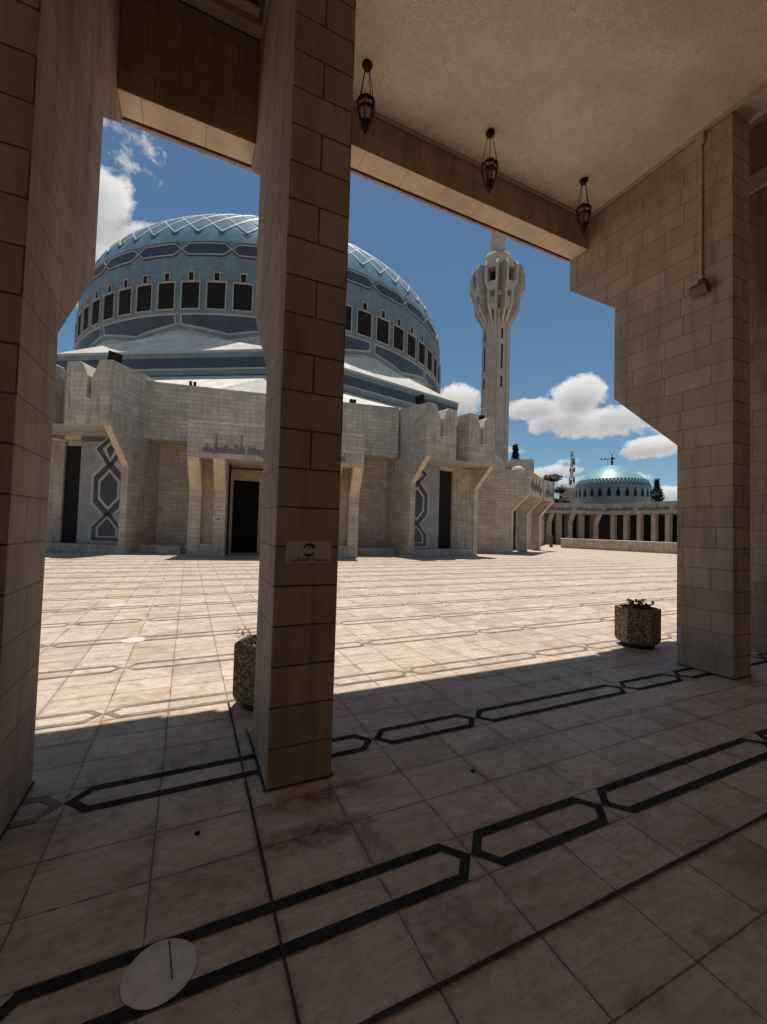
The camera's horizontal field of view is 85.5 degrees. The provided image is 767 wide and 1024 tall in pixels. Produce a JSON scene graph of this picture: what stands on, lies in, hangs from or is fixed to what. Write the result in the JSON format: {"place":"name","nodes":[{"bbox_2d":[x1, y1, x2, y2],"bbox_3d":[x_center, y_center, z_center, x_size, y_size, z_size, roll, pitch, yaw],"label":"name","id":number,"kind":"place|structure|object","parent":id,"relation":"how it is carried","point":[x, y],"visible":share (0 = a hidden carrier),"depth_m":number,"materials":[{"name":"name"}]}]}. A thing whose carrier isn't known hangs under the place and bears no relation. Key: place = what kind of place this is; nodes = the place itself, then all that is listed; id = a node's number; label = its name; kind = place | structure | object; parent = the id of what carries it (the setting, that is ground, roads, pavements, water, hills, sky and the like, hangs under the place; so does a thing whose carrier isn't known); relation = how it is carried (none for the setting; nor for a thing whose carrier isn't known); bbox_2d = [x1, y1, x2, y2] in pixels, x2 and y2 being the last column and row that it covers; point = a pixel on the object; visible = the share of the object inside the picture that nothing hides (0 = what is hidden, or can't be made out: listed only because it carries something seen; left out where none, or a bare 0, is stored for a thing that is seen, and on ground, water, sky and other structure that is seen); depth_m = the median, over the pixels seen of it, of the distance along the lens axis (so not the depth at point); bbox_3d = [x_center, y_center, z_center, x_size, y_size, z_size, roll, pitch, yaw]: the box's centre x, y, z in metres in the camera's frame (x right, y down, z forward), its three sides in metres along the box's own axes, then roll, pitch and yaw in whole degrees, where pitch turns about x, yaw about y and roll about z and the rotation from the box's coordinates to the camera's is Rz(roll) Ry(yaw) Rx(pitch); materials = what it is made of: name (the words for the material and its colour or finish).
{"place":"outdoors","nodes":[
{"label":"outdoors","id":0,"kind":"place"},
{"bbox_2d":[57,118,676,500],"label":"sky","id":1,"kind":"structure","parent":0,"point":[562,403],"materials":[{"name":"blue"}]},
{"bbox_2d":[0,543,766,1023],"bbox_3d":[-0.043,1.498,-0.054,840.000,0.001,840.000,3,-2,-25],"label":"plaza ground","id":2,"kind":"structure","parent":0,"point":[684,941],"depth_m":2.18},
{"bbox_2d":[0,0,121,834],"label":"arcade pillar","id":3,"kind":"structure","parent":2,"relation":"on","point":[59,95],"depth_m":2.10,"materials":[{"name":"stone"}]},
{"bbox_2d":[108,604,125,606],"bbox_3d":[-4.643,1.624,7.231,0.280,0.002,0.276,3,-2,-25],"label":"floor disc","id":4,"kind":"object","parent":2,"relation":"on","point":[114,605],"visible":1,"depth_m":7.21,"materials":[{"name":"stone"}]},
{"bbox_2d":[121,637,144,642],"bbox_3d":[-3.111,1.593,5.166,0.261,0.002,0.257,3,-2,-25],"label":"floor disc","id":5,"kind":"object","parent":2,"relation":"on","point":[133,640],"visible":1,"depth_m":5.15,"materials":[{"name":"stone"}]},
{"bbox_2d":[120,938,196,1009],"bbox_3d":[-0.743,1.524,1.378,0.225,0.003,0.221,3,-2,-25],"label":"floor disc","id":6,"kind":"object","parent":2,"relation":"on","point":[156,974],"visible":1,"depth_m":1.37,"materials":[{"name":"stone"}]},
{"bbox_2d":[232,634,256,711],"bbox_3d":[-0.986,1.342,3.507,0.544,0.515,0.488,3,-2,-25],"label":"concrete planter","id":7,"kind":"object","parent":2,"relation":"on","point":[244,671],"visible":0.3,"depth_m":3.32,"materials":[{"name":"concrete"}]},
{"bbox_2d":[232,627,256,646],"bbox_3d":[-0.967,1.067,3.473,0.652,0.188,0.592,3,-2,-25],"label":"plant","id":8,"kind":"object","parent":7,"relation":"on","point":[242,633],"visible":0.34,"depth_m":3.49,"materials":[{"name":"green plant"}]},
{"bbox_2d":[244,727,258,774],"bbox_3d":[-0.877,1.542,2.726,0.058,0.067,0.574,3,-2,-25],"label":"weed tuft","id":9,"kind":"object","parent":2,"relation":"on","point":[250,740],"visible":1,"depth_m":2.85,"materials":[{"name":"green plant"}]},
{"bbox_2d":[45,214,504,557],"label":"mosque","id":10,"kind":"structure","parent":2,"relation":"on","point":[153,450],"depth_m":22.80,"materials":[{"name":"stone"}]},
{"bbox_2d":[61,446,81,542],"bbox_3d":[-14.406,-0.825,19.259,0.800,4.490,0.100,2,-2,4],"label":"side door","id":11,"kind":"structure","parent":10,"relation":"in","point":[73,453],"depth_m":19.21,"materials":[{"name":"black"}]},
{"bbox_2d":[74,318,77,346],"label":"window","id":12,"kind":"structure","parent":10,"relation":"in","point":[75,341],"depth_m":33.59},
{"bbox_2d":[76,310,82,339],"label":"window","id":13,"kind":"structure","parent":10,"relation":"in","point":[80,317],"depth_m":32.22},
{"bbox_2d":[82,303,90,333],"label":"window","id":14,"kind":"structure","parent":10,"relation":"in","point":[86,320],"depth_m":31.08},
{"bbox_2d":[90,297,101,327],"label":"window","id":15,"kind":"structure","parent":10,"relation":"in","point":[96,306],"depth_m":30.11,"materials":[{"name":"black glass"}]},
{"bbox_2d":[102,291,116,321],"bbox_3d":[-19.357,-14.475,29.298,1.320,1.900,0.150,1,-2,27],"label":"window","id":16,"kind":"structure","parent":10,"relation":"in","point":[109,300],"depth_m":29.28,"materials":[{"name":"black glass"}]},
{"bbox_2d":[107,350,122,363],"bbox_3d":[-11.472,-6.564,17.733,0.249,0.513,0.520,0,-3,35],"label":"roof floodlight","id":17,"kind":"object","parent":10,"relation":"on","point":[115,356],"visible":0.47,"depth_m":17.64,"materials":[{"name":"metal"}]},
{"bbox_2d":[117,287,133,317],"bbox_3d":[-17.786,-14.455,28.606,1.320,1.900,0.150,1,-2,21],"label":"window","id":18,"kind":"structure","parent":10,"relation":"in","point":[125,296],"depth_m":28.59,"materials":[{"name":"black glass"}]},
{"bbox_2d":[135,283,153,313],"bbox_3d":[-16.153,-14.427,28.071,1.320,1.900,0.150,1,-2,15],"label":"window","id":19,"kind":"structure","parent":10,"relation":"in","point":[144,293],"depth_m":28.05,"materials":[{"name":"black glass"}]},
{"bbox_2d":[156,281,176,310],"bbox_3d":[-14.478,-14.392,27.701,1.320,1.900,0.150,1,-2,10],"label":"window","id":20,"kind":"structure","parent":10,"relation":"in","point":[166,291],"depth_m":27.68,"materials":[{"name":"black glass"}]},
{"bbox_2d":[180,281,200,309],"bbox_3d":[-12.773,-14.350,27.496,1.320,1.900,0.150,2,-2,4],"label":"window","id":21,"kind":"structure","parent":10,"relation":"in","point":[190,297],"depth_m":27.48,"materials":[{"name":"black glass"}]},
{"bbox_2d":[205,281,226,310],"bbox_3d":[-11.058,-14.302,27.460,1.320,1.900,0.150,2,-2,-2],"label":"window","id":22,"kind":"structure","parent":10,"relation":"in","point":[216,291],"depth_m":27.45,"materials":[{"name":"black glass"}]},
{"bbox_2d":[232,282,253,312],"bbox_3d":[-9.348,-14.248,27.591,1.320,1.900,0.150,2,-2,-7],"label":"window","id":23,"kind":"structure","parent":10,"relation":"in","point":[242,295],"depth_m":27.57,"materials":[{"name":"black glass"}]},
{"bbox_2d":[231,480,259,551],"bbox_3d":[-7.075,0.230,21.295,1.260,3.630,0.200,2,-2,-15],"label":"door","id":24,"kind":"structure","parent":10,"relation":"in","point":[245,493],"depth_m":21.19,"materials":[{"name":"black"}]},
{"bbox_2d":[345,304,352,332],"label":"window","id":25,"kind":"structure","parent":10,"relation":"in","point":[348,328],"depth_m":29.95,"materials":[{"name":"black glass"}]},
{"bbox_2d":[356,308,371,338],"bbox_3d":[-1.431,-13.909,30.673,1.320,1.900,0.150,3,-3,-35],"label":"window","id":26,"kind":"structure","parent":10,"relation":"in","point":[363,318],"depth_m":30.64,"materials":[{"name":"black glass"}]},
{"bbox_2d":[375,316,389,345],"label":"window","id":27,"kind":"structure","parent":10,"relation":"in","point":[382,326],"depth_m":31.71,"materials":[{"name":"black glass"}]},
{"bbox_2d":[392,323,403,352],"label":"window","id":28,"kind":"structure","parent":10,"relation":"in","point":[397,332],"depth_m":32.86,"materials":[{"name":"black glass"}]},
{"bbox_2d":[406,332,415,359],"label":"window","id":29,"kind":"structure","parent":10,"relation":"in","point":[410,339],"depth_m":34.15,"materials":[{"name":"black glass"}]},
{"bbox_2d":[415,394,424,404],"bbox_3d":[1.892,-5.829,21.585,0.520,0.513,0.249,0,-3,45],"label":"roof floodlight","id":30,"kind":"object","parent":10,"relation":"on","point":[419,399],"visible":0.95,"depth_m":21.49,"materials":[{"name":"metal"}]},
{"bbox_2d":[417,340,425,366],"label":"window","id":31,"kind":"structure","parent":10,"relation":"in","point":[421,347],"depth_m":35.60,"materials":[{"name":"black glass"}]},
{"bbox_2d":[426,347,432,373],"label":"window","id":32,"kind":"structure","parent":10,"relation":"in","point":[429,355],"depth_m":37.10,"materials":[{"name":"black glass"}]},
{"bbox_2d":[432,355,436,379],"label":"window","id":33,"kind":"structure","parent":10,"relation":"in","point":[434,368],"depth_m":38.56,"materials":[{"name":"black glass"}]},
{"bbox_2d":[436,362,439,385],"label":"window","id":34,"kind":"structure","parent":10,"relation":"in","point":[438,367],"depth_m":40.36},
{"bbox_2d":[438,470,450,548],"bbox_3d":[3.495,-0.135,24.089,0.990,4.490,0.100,3,-2,-34],"label":"side door","id":35,"kind":"structure","parent":10,"relation":"in","point":[445,476],"depth_m":24.07,"materials":[{"name":"black"}]},
{"bbox_2d":[252,0,355,789],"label":"arcade pillar","id":36,"kind":"structure","parent":2,"relation":"on","point":[301,164],"depth_m":2.51,"materials":[{"name":"stone"}]},
{"bbox_2d":[285,541,330,563],"bbox_3d":[-0.440,0.239,2.450,0.270,0.130,0.010,3,-2,-25],"label":"no smoking plate","id":37,"kind":"object","parent":36,"relation":"attached to","point":[304,552],"visible":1,"depth_m":2.44,"materials":[{"name":"beige plastic"}]},
{"bbox_2d":[8,556,676,827],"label":"inlay bands in court","id":38,"kind":"object","parent":2,"relation":"on","point":[52,803],"visible":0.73,"depth_m":5.71,"materials":[{"name":"grey stone"}]},
{"bbox_2d":[0,662,752,840],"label":"pillar foot grime","id":39,"kind":"object","parent":2,"relation":"on","point":[33,782],"visible":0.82,"depth_m":2.37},
{"bbox_2d":[0,653,766,1023],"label":"inlay bands in shade","id":40,"kind":"object","parent":2,"relation":"on","point":[190,987],"visible":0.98,"depth_m":1.90,"materials":[{"name":"stone"}]},
{"bbox_2d":[470,231,524,462],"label":"minaret","id":41,"kind":"object","parent":2,"relation":"on","point":[497,285],"visible":0.72,"depth_m":49.36,"materials":[{"name":"stone"}]},
{"bbox_2d":[501,343,502,367],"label":"slit window","id":42,"kind":"structure","parent":41,"relation":"in","point":[501,343],"depth_m":49.28,"materials":[{"name":"black glass"}]},
{"bbox_2d":[228,702,766,1023],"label":"open paving joints","id":43,"kind":"object","parent":2,"relation":"on","point":[388,1011],"visible":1,"depth_m":1.57,"materials":[{"name":"black"}]},
{"bbox_2d":[477,466,554,553],"bbox_3d":[13.939,0.358,37.312,3.672,5.780,26.208,0,-2,29],"label":"side arcade","id":44,"kind":"object","parent":2,"relation":"on","point":[515,503],"visible":0.94,"depth_m":26.73,"materials":[{"name":"stone"}]},
{"bbox_2d":[505,459,533,471],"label":"service block","id":45,"kind":"structure","parent":44,"relation":"on","point":[525,464],"depth_m":40.59,"materials":[{"name":"stone"}]},
{"bbox_2d":[549,535,552,546],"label":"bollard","id":46,"kind":"object","parent":2,"relation":"on","point":[551,540],"visible":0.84,"depth_m":40.36,"materials":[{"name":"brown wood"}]},
{"bbox_2d":[542,473,568,497],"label":"pine tree","id":47,"kind":"object","parent":2,"relation":"on","point":[555,477],"visible":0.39,"depth_m":56.48,"materials":[{"name":"green plant"}]},
{"bbox_2d":[554,497,570,502],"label":"pine tree","id":48,"kind":"object","parent":2,"relation":"on","point":[563,500],"visible":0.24,"depth_m":54.48,"materials":[{"name":"green plant"}]},
{"bbox_2d":[544,501,676,543],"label":"colonnade","id":49,"kind":"object","parent":2,"relation":"on","point":[648,521],"visible":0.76,"depth_m":48.72,"materials":[{"name":"beige stone"}]},
{"bbox_2d":[614,603,660,649],"bbox_3d":[3.440,1.546,5.624,0.538,0.515,0.510,3,-2,-25],"label":"concrete planter","id":50,"kind":"object","parent":2,"relation":"on","point":[636,628],"visible":0.96,"depth_m":5.45,"materials":[{"name":"concrete"}]},
{"bbox_2d":[626,598,653,609],"bbox_3d":[3.493,1.269,5.638,0.366,0.186,0.337,1,-2,10],"label":"plant","id":51,"kind":"object","parent":50,"relation":"on","point":[640,604],"visible":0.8,"depth_m":5.62,"materials":[{"name":"green plant"}]},
{"bbox_2d":[652,478,664,501],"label":"cypress tree","id":52,"kind":"object","parent":2,"relation":"on","point":[657,495],"visible":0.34,"depth_m":60.03,"materials":[{"name":"green plant"}]},
{"bbox_2d":[570,111,750,679],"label":"arcade pillar","id":53,"kind":"structure","parent":2,"relation":"on","point":[681,369],"depth_m":4.78,"materials":[{"name":"stone"}]},
{"bbox_2d":[117,0,766,261],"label":"arcade roof","id":54,"kind":"structure","parent":53,"relation":"on","point":[610,99],"depth_m":4.26,"materials":[{"name":"paint"}]},
{"bbox_2d":[223,0,259,18],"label":"strip light","id":55,"kind":"object","parent":54,"relation":"attached to","point":[251,7],"visible":1,"depth_m":3.99,"materials":[{"name":"metal"}]},
{"bbox_2d":[357,59,374,135],"bbox_3d":[-0.177,-4.199,4.233,0.203,0.760,0.194,3,-2,-25],"label":"hanging lantern","id":56,"kind":"object","parent":54,"relation":"hanging from","point":[365,106],"visible":1,"depth_m":4.19,"materials":[{"name":"brown metal"}]},
{"bbox_2d":[353,100,575,213],"bbox_3d":[1.070,-4.488,5.279,4.360,0.029,0.032,3,-2,-25],"label":"beam trunking","id":57,"kind":"object","parent":54,"relation":"attached to","point":[447,149],"visible":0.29,"depth_m":5.21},
{"bbox_2d":[481,128,497,192],"bbox_3d":[1.258,-4.133,4.916,0.194,0.760,0.203,0,-3,42],"label":"hanging lantern","id":58,"kind":"object","parent":54,"relation":"hanging from","point":[489,168],"visible":1,"depth_m":4.88,"materials":[{"name":"brown metal"}]},
{"bbox_2d":[576,177,590,234],"bbox_3d":[2.673,-4.069,5.545,0.194,0.760,0.203,1,-2,19],"label":"hanging lantern","id":59,"kind":"object","parent":54,"relation":"hanging from","point":[583,211],"visible":1,"depth_m":5.50,"materials":[{"name":"brown metal"}]},
{"bbox_2d":[589,80,766,219],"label":"cable trunking","id":60,"kind":"object","parent":54,"relation":"attached to","point":[750,95],"visible":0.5,"depth_m":5.00,"materials":[{"name":"beige plastic"}]},
{"bbox_2d":[689,278,710,298],"bbox_3d":[3.615,-2.566,4.738,0.148,0.204,0.175,3,-2,-25],"label":"wall floodlight","id":61,"kind":"object","parent":53,"relation":"attached to","point":[701,287],"depth_m":4.71,"materials":[{"name":"grey metal"}]},
{"bbox_2d":[695,131,705,278],"bbox_3d":[3.678,-3.524,4.817,0.046,1.760,0.090,3,-2,-25],"label":"wall conduit","id":62,"kind":"object","parent":53,"relation":"attached to","point":[700,140],"depth_m":4.81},
{"bbox_2d":[749,185,766,653],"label":"arcade pillar","id":63,"kind":"structure","parent":2,"relation":"on","point":[758,363],"depth_m":5.53,"materials":[{"name":"stone"}]},
{"bbox_2d":[510,443,519,459],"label":"cypress tree","id":64,"kind":"object","parent":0,"point":[515,454],"visible":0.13,"depth_m":53.53,"materials":[{"name":"green plant"}]},
{"bbox_2d":[559,488,574,502],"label":"distant building","id":65,"kind":"structure","parent":0,"point":[569,493],"depth_m":67.66,"materials":[{"name":"stone"}]},
{"bbox_2d":[569,455,574,484],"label":"telecom tower","id":66,"kind":"structure","parent":0,"point":[571,471],"depth_m":86.82,"materials":[{"name":"metal"}]},
{"bbox_2d":[574,465,651,503],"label":"domed hall","id":67,"kind":"structure","parent":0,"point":[610,484],"depth_m":58.38,"materials":[{"name":"blue tile"}]},
{"bbox_2d":[601,451,614,464],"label":"crescent finial","id":68,"kind":"object","parent":67,"relation":"on","point":[612,458],"visible":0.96,"depth_m":62.30,"materials":[{"name":"metal"}]},
{"bbox_2d":[607,487,610,495],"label":"window","id":69,"kind":"structure","parent":67,"relation":"in","point":[608,491],"depth_m":57.92,"materials":[{"name":"black glass"}]},
{"bbox_2d":[616,487,619,495],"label":"window","id":70,"kind":"structure","parent":67,"relation":"in","point":[617,491],"depth_m":57.43,"materials":[{"name":"black glass"}]},
{"bbox_2d":[560,538,676,553],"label":"wall","id":71,"kind":"structure","parent":0,"point":[640,546],"depth_m":36.24,"materials":[{"name":"stone"}]}
]}

